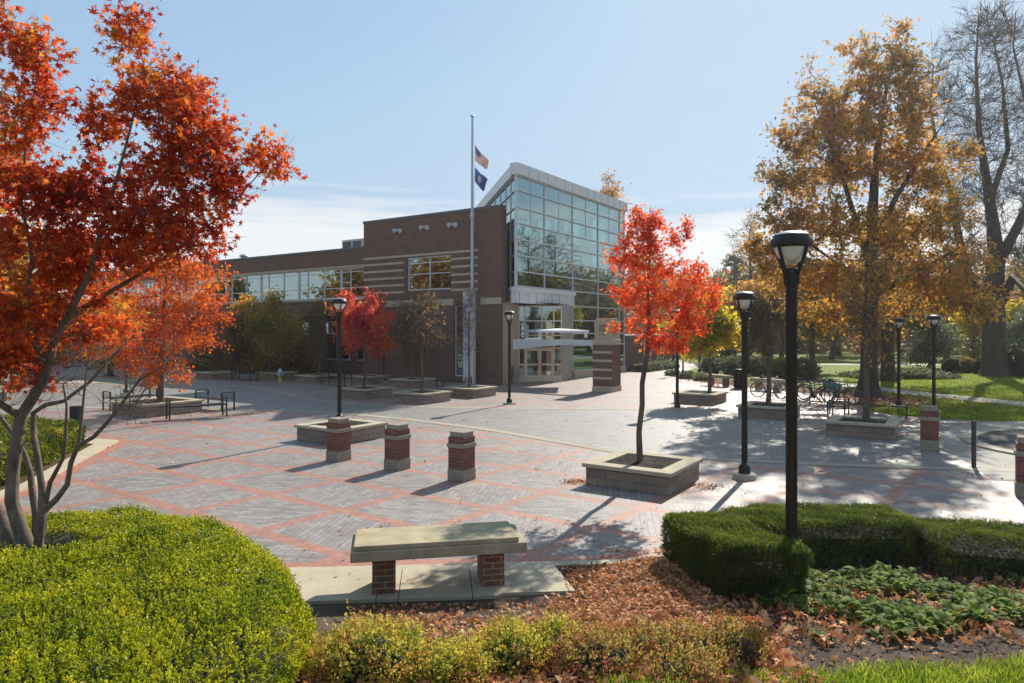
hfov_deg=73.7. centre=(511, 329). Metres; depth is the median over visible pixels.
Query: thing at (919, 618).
broad leaf plant
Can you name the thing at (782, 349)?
park tree
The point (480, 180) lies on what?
blue flag
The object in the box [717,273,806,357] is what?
park tree
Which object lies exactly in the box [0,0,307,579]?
japanese maple
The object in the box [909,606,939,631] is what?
broad leaf plant
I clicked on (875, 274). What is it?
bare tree
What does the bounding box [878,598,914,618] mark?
broad leaf plant
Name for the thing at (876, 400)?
fallen leaves
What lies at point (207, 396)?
metal bench
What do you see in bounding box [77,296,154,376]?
park tree
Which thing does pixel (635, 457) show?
mulch chips
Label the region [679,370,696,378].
bed plants
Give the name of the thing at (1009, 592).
broad leaf plant
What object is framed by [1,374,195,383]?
street
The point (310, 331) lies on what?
bare tree
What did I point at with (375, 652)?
spirea shrub
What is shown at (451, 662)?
spirea shrub
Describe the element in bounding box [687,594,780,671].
spirea shrub
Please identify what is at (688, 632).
spirea shrub
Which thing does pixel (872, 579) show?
broad leaf plant
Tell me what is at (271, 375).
tree planter
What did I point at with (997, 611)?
broad leaf plant
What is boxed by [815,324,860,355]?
park tree
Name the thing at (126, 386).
street lamp
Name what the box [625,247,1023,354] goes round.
wood
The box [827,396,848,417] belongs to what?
metal bench
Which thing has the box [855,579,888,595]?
broad leaf plant
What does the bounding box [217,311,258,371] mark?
plaza tree
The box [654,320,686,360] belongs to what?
park tree
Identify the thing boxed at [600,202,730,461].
red maple
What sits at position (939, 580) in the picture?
broad leaf plant
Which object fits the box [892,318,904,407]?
street lamp
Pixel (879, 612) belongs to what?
broad leaf plant
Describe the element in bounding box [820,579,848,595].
broad leaf plant
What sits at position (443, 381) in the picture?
metal bench
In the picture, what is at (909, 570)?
broad leaf plant
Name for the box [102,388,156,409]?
metal bench
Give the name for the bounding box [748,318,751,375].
street lamp
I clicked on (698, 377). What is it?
bed plants
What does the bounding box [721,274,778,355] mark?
park tree
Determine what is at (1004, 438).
dark bed
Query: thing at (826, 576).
broad leaf plant
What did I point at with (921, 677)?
front lawn
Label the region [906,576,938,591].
broad leaf plant
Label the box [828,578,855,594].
broad leaf plant
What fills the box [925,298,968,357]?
park tree
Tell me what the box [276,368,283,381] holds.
fire hydrant
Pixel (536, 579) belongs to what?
bench pad
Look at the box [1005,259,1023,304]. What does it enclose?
park tree
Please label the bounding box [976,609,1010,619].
broad leaf plant
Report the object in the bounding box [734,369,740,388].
trash bin
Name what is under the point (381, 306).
crimson maple
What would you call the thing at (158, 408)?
tree planter
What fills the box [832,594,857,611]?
broad leaf plant
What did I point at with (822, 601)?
broad leaf plant
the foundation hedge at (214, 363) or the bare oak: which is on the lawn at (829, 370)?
the bare oak
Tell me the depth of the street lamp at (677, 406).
25.86 m
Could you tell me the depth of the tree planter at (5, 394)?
28.76 m
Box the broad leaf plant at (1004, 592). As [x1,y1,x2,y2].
[987,586,1023,610]
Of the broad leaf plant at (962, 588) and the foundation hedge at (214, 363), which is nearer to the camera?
the broad leaf plant at (962, 588)
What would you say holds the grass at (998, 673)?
on the mulch bed at (328, 611)
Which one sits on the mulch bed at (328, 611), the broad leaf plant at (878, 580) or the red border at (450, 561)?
the broad leaf plant at (878, 580)
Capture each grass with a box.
[595,647,1023,682]
[842,373,1023,420]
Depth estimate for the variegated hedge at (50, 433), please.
15.59 m
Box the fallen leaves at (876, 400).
[671,371,1023,420]
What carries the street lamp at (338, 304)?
on the tree planter at (365, 430)
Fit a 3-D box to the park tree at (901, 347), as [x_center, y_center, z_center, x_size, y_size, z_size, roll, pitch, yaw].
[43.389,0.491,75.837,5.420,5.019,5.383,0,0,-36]
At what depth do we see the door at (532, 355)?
39.35 m
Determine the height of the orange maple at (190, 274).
5.692 m
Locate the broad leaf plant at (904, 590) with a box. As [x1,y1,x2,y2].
[894,584,923,599]
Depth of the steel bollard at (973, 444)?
14.90 m
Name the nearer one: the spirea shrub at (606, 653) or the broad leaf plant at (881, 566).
the spirea shrub at (606, 653)
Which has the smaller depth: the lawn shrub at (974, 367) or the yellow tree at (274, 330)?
the yellow tree at (274, 330)
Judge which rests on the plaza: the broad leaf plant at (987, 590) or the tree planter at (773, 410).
the tree planter at (773, 410)
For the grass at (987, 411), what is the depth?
30.08 m
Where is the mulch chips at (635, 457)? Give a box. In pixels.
[277,371,883,468]
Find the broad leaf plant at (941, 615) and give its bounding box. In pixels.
[928,610,959,637]
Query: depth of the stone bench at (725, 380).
36.05 m
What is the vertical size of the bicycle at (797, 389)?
0.995 m
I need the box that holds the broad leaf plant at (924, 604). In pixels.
[917,603,936,622]
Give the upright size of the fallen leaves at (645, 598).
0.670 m
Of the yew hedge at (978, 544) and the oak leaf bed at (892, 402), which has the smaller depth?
the yew hedge at (978, 544)
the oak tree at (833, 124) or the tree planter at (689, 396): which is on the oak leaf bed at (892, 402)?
the oak tree at (833, 124)
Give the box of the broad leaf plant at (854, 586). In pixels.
[846,580,870,593]
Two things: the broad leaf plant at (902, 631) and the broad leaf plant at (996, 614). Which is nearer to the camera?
the broad leaf plant at (902, 631)
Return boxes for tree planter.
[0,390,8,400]
[110,396,203,417]
[195,371,236,379]
[255,371,297,379]
[294,373,336,382]
[294,418,387,443]
[336,385,393,398]
[345,374,390,383]
[388,377,435,387]
[392,389,451,403]
[442,385,497,398]
[582,450,702,495]
[672,389,727,404]
[736,401,801,419]
[824,414,900,440]
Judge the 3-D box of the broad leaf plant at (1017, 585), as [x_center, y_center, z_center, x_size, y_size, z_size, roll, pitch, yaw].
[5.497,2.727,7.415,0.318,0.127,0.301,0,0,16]
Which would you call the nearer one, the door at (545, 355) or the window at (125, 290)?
the door at (545, 355)
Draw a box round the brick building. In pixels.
[38,162,672,384]
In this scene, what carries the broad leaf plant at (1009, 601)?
on the mulch bed at (328, 611)
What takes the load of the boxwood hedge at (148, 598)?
on the mulch bed at (328, 611)
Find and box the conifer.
[723,254,748,356]
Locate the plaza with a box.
[0,358,1023,561]
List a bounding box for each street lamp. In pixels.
[120,315,131,394]
[332,298,346,416]
[382,316,387,382]
[503,311,515,404]
[670,309,683,409]
[681,320,684,371]
[696,353,701,373]
[733,291,756,480]
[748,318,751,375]
[770,231,812,589]
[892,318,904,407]
[927,315,940,412]
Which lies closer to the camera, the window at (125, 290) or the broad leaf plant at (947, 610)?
the broad leaf plant at (947, 610)
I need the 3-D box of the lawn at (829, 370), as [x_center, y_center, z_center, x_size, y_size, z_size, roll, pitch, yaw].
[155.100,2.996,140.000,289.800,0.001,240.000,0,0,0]
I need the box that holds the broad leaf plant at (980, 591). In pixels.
[964,590,991,602]
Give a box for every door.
[526,349,538,381]
[539,349,552,381]
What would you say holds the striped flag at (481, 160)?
attached to the flagpole
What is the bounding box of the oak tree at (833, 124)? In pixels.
[737,13,1014,397]
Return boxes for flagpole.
[463,115,475,383]
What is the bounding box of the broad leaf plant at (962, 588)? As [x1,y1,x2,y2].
[943,582,980,594]
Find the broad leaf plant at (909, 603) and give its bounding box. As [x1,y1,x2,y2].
[895,601,930,618]
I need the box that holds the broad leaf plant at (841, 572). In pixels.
[827,568,858,578]
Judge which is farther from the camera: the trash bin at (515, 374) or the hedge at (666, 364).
the hedge at (666, 364)
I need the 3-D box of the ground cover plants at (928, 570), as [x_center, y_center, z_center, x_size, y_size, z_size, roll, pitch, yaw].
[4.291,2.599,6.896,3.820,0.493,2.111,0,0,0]
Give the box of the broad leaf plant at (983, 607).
[961,598,989,622]
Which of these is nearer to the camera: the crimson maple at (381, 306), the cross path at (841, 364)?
the crimson maple at (381, 306)
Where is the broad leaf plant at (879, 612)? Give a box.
[862,604,884,617]
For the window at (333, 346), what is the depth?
47.82 m
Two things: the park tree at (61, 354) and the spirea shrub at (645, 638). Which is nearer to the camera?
the spirea shrub at (645, 638)
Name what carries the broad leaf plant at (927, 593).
on the mulch bed at (328, 611)
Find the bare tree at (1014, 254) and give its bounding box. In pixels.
[1005,192,1023,293]
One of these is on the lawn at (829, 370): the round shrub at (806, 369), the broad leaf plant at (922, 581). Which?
the round shrub at (806, 369)
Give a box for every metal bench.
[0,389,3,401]
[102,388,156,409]
[166,395,226,420]
[195,389,234,410]
[231,368,257,380]
[321,372,351,386]
[437,375,471,388]
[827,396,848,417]
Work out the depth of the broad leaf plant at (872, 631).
5.82 m
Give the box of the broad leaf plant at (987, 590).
[978,585,1003,598]
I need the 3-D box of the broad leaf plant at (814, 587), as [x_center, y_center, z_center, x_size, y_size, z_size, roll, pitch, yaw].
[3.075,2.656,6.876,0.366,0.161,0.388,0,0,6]
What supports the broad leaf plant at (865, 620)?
on the mulch bed at (328, 611)
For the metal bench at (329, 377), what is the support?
on the plaza
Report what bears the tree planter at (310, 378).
on the plaza
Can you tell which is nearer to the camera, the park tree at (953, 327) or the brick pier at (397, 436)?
the brick pier at (397, 436)
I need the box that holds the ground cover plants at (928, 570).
[751,550,1022,631]
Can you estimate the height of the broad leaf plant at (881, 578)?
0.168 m
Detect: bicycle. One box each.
[750,376,785,398]
[775,376,812,399]
[797,377,836,400]
[797,379,838,403]
[816,379,861,402]
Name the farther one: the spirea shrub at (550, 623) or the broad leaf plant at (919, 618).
the broad leaf plant at (919, 618)
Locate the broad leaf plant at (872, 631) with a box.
[865,625,891,639]
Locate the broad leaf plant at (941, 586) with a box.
[927,583,954,597]
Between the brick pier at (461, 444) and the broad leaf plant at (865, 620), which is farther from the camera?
the brick pier at (461, 444)
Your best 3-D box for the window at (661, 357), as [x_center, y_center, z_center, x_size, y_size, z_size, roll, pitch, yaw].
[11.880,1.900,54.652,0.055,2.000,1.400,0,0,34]
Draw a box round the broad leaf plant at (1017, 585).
[1002,571,1023,589]
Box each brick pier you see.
[325,417,351,461]
[383,422,410,470]
[447,429,475,481]
[919,405,939,451]
[1013,435,1023,496]
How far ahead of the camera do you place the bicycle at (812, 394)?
28.21 m
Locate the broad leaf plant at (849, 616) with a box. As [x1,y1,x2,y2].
[835,606,859,621]
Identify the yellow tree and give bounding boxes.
[226,284,312,371]
[680,294,740,392]
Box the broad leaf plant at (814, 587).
[803,580,833,598]
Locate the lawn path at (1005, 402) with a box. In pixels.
[695,368,1023,406]
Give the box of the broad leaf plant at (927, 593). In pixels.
[920,588,941,600]
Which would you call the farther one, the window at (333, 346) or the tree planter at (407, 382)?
the window at (333, 346)
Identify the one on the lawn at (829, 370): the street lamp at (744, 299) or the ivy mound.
the ivy mound
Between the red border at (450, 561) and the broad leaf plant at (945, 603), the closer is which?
the broad leaf plant at (945, 603)
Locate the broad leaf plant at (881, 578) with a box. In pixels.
[875,575,906,594]
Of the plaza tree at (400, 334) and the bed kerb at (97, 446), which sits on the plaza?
the bed kerb at (97, 446)
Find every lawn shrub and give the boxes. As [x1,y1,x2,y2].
[941,357,963,373]
[956,355,973,372]
[968,358,980,373]
[1006,337,1023,376]
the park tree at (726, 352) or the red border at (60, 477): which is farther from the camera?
the park tree at (726, 352)
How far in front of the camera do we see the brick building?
41.12 m
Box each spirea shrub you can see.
[297,599,443,682]
[398,627,500,682]
[459,609,560,682]
[523,603,586,658]
[529,603,650,680]
[600,603,683,665]
[633,637,739,682]
[648,612,740,672]
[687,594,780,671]
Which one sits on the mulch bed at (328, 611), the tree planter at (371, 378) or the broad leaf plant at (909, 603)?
the broad leaf plant at (909, 603)
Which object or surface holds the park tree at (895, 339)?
on the lawn at (829, 370)
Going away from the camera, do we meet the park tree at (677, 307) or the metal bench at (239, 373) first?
the metal bench at (239, 373)
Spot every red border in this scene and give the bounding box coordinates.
[0,437,129,504]
[243,547,663,567]
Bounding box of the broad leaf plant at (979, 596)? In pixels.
[963,587,1007,610]
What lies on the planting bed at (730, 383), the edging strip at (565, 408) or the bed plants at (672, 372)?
the bed plants at (672, 372)
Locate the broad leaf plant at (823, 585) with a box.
[818,584,835,592]
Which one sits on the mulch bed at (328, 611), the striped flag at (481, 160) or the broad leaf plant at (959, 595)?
the broad leaf plant at (959, 595)
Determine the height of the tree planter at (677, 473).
0.428 m
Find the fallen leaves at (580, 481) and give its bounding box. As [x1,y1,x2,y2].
[45,410,1014,558]
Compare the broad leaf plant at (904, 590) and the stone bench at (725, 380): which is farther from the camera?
the stone bench at (725, 380)
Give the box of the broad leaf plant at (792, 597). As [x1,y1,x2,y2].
[766,584,799,607]
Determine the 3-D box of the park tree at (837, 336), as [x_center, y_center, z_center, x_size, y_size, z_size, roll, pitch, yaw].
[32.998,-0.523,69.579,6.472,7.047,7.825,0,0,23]
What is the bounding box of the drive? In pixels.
[0,385,971,470]
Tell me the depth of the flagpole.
37.88 m
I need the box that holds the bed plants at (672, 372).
[664,368,680,375]
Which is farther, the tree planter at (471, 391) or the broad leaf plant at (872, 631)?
the tree planter at (471, 391)
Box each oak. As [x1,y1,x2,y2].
[816,200,972,381]
[911,0,1023,377]
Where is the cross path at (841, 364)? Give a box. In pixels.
[688,363,940,364]
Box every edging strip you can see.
[12,406,1014,471]
[213,385,979,447]
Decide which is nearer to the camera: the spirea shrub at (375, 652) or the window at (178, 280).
the spirea shrub at (375, 652)
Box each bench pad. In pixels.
[246,570,376,604]
[376,569,401,602]
[398,567,471,601]
[470,565,575,599]
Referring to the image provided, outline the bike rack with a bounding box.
[809,380,870,406]
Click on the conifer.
(733, 273)
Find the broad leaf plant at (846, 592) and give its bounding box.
[839,589,858,601]
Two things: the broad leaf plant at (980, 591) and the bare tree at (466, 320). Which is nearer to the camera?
the broad leaf plant at (980, 591)
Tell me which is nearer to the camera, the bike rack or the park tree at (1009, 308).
the bike rack
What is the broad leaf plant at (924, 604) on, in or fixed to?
on the mulch bed at (328, 611)
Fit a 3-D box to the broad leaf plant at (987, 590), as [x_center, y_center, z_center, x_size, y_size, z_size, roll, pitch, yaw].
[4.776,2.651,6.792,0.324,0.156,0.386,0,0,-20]
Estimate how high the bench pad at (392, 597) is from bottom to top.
0.040 m
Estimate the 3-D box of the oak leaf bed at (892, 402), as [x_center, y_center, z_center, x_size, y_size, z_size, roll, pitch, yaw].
[15.999,2.984,28.642,4.011,0.001,7.501,0,0,8]
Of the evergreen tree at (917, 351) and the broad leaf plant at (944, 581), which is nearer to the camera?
the broad leaf plant at (944, 581)
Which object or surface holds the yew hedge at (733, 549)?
on the mulch bed at (328, 611)
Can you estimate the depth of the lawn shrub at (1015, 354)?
43.42 m
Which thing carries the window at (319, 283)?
in the brick building
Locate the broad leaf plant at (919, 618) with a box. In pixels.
[906,613,940,635]
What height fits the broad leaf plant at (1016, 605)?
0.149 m
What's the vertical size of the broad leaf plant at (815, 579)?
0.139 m
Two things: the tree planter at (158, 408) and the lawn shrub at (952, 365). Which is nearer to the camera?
the tree planter at (158, 408)
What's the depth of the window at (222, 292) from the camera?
52.44 m
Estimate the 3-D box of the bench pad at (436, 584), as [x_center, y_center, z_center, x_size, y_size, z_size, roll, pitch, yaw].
[-0.895,2.975,8.014,0.812,0.040,0.965,0,0,-6]
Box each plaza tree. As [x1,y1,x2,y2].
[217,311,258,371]
[384,285,453,391]
[391,297,430,378]
[733,286,799,404]
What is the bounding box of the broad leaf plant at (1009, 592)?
[996,587,1022,597]
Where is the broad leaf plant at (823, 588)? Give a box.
[814,587,840,597]
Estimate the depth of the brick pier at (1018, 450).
12.27 m
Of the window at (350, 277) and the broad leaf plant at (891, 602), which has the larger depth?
the window at (350, 277)
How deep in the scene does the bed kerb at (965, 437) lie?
18.07 m
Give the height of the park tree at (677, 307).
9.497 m
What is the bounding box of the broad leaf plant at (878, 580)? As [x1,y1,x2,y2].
[869,572,886,592]
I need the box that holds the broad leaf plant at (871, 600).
[840,595,884,618]
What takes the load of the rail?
on the plaza
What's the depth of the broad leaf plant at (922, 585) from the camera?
7.05 m
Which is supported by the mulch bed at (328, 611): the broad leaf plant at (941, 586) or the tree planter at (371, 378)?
the broad leaf plant at (941, 586)
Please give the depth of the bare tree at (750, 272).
70.14 m
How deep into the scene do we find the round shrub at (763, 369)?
44.00 m
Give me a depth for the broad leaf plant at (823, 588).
6.92 m
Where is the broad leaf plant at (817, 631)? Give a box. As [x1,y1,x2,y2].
[808,628,836,643]
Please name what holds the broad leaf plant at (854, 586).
on the mulch bed at (328, 611)
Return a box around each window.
[122,283,144,305]
[145,282,169,305]
[170,280,196,303]
[197,277,225,303]
[226,274,260,302]
[261,272,298,300]
[299,269,340,299]
[326,321,349,360]
[341,267,363,297]
[358,328,362,360]
[408,255,450,290]
[455,306,461,375]
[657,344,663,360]
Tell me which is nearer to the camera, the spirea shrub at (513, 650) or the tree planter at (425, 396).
the spirea shrub at (513, 650)
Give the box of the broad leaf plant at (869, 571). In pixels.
[842,565,883,582]
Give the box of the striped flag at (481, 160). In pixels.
[475,145,488,168]
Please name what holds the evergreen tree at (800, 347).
on the lawn at (829, 370)
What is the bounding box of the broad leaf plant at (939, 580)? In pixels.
[920,577,945,588]
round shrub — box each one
[699,353,721,373]
[719,355,740,375]
[748,353,762,375]
[759,356,775,376]
[771,352,801,379]
[797,355,822,379]
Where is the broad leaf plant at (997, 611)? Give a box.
[981,601,1006,614]
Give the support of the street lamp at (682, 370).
on the lawn at (829, 370)
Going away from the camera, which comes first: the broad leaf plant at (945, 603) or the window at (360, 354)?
the broad leaf plant at (945, 603)
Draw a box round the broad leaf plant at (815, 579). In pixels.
[806,574,827,585]
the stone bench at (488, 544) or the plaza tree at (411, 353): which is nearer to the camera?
the stone bench at (488, 544)
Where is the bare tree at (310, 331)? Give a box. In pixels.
[299,295,335,374]
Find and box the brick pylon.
[592,318,620,391]
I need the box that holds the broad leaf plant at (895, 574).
[880,571,899,589]
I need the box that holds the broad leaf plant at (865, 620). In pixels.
[855,610,892,627]
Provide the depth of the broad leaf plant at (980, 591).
6.75 m
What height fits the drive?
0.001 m
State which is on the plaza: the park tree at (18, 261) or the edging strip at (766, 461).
the edging strip at (766, 461)
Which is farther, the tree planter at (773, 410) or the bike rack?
the bike rack
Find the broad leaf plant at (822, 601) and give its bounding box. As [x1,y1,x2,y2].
[812,592,845,617]
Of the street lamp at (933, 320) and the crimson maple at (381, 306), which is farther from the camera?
the crimson maple at (381, 306)
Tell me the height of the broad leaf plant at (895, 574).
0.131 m
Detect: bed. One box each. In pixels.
[0,444,91,490]
[262,556,1023,682]
[668,375,849,392]
[823,393,940,409]
[977,429,1023,449]
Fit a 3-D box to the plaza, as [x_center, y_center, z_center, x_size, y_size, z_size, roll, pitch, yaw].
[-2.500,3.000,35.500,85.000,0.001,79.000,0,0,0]
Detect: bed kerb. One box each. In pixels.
[0,438,117,498]
[960,427,1023,454]
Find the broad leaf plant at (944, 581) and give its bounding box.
[935,577,961,592]
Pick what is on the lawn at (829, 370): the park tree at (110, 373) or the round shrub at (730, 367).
the round shrub at (730, 367)
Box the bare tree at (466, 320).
[448,283,486,386]
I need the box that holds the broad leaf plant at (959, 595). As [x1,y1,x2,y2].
[947,590,971,604]
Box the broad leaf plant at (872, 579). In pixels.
[858,578,883,589]
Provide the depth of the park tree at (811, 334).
48.66 m
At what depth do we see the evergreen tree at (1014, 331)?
50.12 m
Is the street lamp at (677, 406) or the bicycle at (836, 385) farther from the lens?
the bicycle at (836, 385)
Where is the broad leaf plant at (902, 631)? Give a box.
[877,618,915,642]
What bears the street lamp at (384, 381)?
on the plaza
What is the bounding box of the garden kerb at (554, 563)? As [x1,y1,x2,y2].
[236,553,662,570]
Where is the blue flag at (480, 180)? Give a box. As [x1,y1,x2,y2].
[475,167,487,190]
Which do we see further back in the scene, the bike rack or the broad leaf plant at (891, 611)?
the bike rack
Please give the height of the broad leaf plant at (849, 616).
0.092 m
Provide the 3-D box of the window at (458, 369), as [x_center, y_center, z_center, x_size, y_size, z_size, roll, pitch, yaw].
[-2.982,0.625,39.112,0.599,4.030,0.120,0,0,34]
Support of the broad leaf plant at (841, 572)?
on the mulch bed at (328, 611)
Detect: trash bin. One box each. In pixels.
[512,365,519,383]
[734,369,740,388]
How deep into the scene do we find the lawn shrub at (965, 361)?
47.72 m
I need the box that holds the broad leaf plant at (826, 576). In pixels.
[813,570,841,582]
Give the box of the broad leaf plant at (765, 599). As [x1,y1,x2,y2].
[754,594,779,610]
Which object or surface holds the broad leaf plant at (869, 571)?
on the mulch bed at (328, 611)
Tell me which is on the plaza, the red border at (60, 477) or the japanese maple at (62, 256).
the red border at (60, 477)
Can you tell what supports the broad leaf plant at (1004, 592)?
on the mulch bed at (328, 611)
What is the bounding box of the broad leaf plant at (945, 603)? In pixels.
[940,599,975,629]
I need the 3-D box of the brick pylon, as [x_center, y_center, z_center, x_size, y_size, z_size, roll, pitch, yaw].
[4.660,1.210,33.550,1.080,3.580,1.080,0,0,34]
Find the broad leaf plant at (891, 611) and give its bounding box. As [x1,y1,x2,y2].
[870,606,911,627]
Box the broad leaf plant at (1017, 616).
[998,607,1023,623]
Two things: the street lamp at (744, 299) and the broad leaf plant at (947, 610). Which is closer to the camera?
the broad leaf plant at (947, 610)
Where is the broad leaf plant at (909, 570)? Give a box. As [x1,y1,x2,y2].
[894,566,918,577]
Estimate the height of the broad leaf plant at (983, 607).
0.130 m
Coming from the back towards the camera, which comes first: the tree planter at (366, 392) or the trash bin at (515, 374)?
the trash bin at (515, 374)
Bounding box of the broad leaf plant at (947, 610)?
[926,608,952,621]
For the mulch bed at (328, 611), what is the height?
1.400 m
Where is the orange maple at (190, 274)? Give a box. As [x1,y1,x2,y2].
[75,254,245,400]
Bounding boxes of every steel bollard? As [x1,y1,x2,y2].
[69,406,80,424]
[969,421,979,467]
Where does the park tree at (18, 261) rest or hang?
on the street
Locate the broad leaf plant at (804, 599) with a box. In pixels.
[777,594,818,614]
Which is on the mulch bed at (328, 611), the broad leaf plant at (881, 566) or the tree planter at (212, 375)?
the broad leaf plant at (881, 566)
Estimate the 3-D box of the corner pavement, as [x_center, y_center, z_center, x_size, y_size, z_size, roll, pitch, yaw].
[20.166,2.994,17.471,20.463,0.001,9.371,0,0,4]
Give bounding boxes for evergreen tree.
[773,332,808,352]
[896,309,981,367]
[980,305,1023,350]
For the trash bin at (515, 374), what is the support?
on the plaza
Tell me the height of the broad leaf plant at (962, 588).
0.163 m
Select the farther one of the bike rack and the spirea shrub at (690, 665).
the bike rack
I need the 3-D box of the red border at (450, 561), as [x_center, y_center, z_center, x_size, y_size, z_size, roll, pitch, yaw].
[0.505,2.996,9.175,27.038,0.001,1.964,0,0,0]
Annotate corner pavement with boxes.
[942,421,1023,480]
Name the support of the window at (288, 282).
in the brick building
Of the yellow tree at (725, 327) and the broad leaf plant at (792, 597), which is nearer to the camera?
the broad leaf plant at (792, 597)
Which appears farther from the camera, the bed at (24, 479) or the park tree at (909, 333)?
the park tree at (909, 333)
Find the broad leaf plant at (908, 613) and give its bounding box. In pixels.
[892,605,927,628]
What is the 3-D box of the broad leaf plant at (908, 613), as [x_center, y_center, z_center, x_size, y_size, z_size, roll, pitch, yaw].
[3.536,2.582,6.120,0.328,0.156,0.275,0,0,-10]
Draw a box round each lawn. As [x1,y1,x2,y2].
[680,343,1023,420]
[761,665,1023,682]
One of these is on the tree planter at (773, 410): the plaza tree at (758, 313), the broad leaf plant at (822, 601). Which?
the plaza tree at (758, 313)
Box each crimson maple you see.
[324,284,400,387]
[360,291,408,374]
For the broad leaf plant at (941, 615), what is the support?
on the mulch bed at (328, 611)
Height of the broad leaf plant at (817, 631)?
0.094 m
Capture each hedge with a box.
[0,412,86,485]
[0,498,318,682]
[187,336,322,374]
[631,359,679,371]
[659,499,924,603]
[893,511,1023,582]
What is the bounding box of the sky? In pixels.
[0,0,1023,329]
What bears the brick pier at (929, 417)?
on the drive
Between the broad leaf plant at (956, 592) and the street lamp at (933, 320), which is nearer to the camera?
the broad leaf plant at (956, 592)
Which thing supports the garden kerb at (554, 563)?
on the plaza
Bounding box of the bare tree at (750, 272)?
[718,206,770,286]
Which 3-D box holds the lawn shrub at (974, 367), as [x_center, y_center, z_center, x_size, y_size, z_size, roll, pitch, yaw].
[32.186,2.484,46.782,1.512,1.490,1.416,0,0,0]
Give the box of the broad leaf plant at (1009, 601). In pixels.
[993,599,1012,607]
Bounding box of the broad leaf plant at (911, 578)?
[888,576,919,597]
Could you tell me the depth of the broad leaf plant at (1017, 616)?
6.24 m
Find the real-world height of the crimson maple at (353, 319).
4.740 m
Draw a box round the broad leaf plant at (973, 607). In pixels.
[957,599,1000,627]
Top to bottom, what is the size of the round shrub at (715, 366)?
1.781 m
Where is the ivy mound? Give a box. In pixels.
[835,367,961,379]
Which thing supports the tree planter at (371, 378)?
on the plaza
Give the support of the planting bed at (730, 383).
on the lawn at (829, 370)
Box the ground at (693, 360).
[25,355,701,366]
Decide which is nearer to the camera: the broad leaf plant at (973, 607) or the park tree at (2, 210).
the broad leaf plant at (973, 607)
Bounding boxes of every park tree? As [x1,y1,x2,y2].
[0,199,25,294]
[0,206,54,294]
[6,285,85,377]
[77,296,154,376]
[595,169,631,200]
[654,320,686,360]
[657,280,720,316]
[682,269,744,298]
[685,281,739,355]
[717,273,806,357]
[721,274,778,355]
[753,258,803,362]
[771,252,848,368]
[808,318,858,358]
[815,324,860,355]
[850,306,912,360]
[894,336,909,356]
[899,306,925,344]
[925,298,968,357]
[948,297,981,358]
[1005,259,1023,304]
[1005,291,1023,349]
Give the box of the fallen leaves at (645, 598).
[296,552,1023,682]
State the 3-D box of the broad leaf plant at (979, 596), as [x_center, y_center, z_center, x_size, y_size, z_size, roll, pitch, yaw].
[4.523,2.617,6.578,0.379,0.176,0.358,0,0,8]
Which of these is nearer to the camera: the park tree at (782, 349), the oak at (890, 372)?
the oak at (890, 372)
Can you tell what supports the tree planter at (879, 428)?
on the plaza
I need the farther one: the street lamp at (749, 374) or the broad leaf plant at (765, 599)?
the street lamp at (749, 374)
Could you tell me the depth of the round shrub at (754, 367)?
44.83 m
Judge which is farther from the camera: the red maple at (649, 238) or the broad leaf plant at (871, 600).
the red maple at (649, 238)
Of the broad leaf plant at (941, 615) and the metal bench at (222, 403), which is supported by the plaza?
the metal bench at (222, 403)
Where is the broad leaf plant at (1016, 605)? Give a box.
[997,602,1023,621]
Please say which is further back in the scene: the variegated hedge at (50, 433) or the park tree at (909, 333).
the park tree at (909, 333)
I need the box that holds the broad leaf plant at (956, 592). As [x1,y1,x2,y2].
[943,590,970,600]
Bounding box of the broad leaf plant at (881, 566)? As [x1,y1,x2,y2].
[875,561,906,579]
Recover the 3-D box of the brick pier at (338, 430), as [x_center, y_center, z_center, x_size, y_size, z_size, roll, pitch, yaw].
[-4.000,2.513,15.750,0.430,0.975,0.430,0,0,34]
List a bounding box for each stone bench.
[350,521,526,594]
[703,374,733,386]
[750,377,785,391]
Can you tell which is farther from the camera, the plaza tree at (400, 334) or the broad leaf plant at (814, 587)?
the plaza tree at (400, 334)
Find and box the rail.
[829,402,907,418]
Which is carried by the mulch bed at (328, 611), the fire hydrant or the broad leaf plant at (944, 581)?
the broad leaf plant at (944, 581)
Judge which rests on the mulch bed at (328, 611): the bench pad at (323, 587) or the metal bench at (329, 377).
the bench pad at (323, 587)
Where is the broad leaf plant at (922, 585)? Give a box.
[902,582,929,594]
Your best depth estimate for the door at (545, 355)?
39.52 m
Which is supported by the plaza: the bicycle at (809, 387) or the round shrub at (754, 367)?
the bicycle at (809, 387)
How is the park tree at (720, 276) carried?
on the lawn at (829, 370)
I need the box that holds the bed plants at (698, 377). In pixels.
[692,372,707,380]
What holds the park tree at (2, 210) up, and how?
on the drive
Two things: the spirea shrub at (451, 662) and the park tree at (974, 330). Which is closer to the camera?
the spirea shrub at (451, 662)

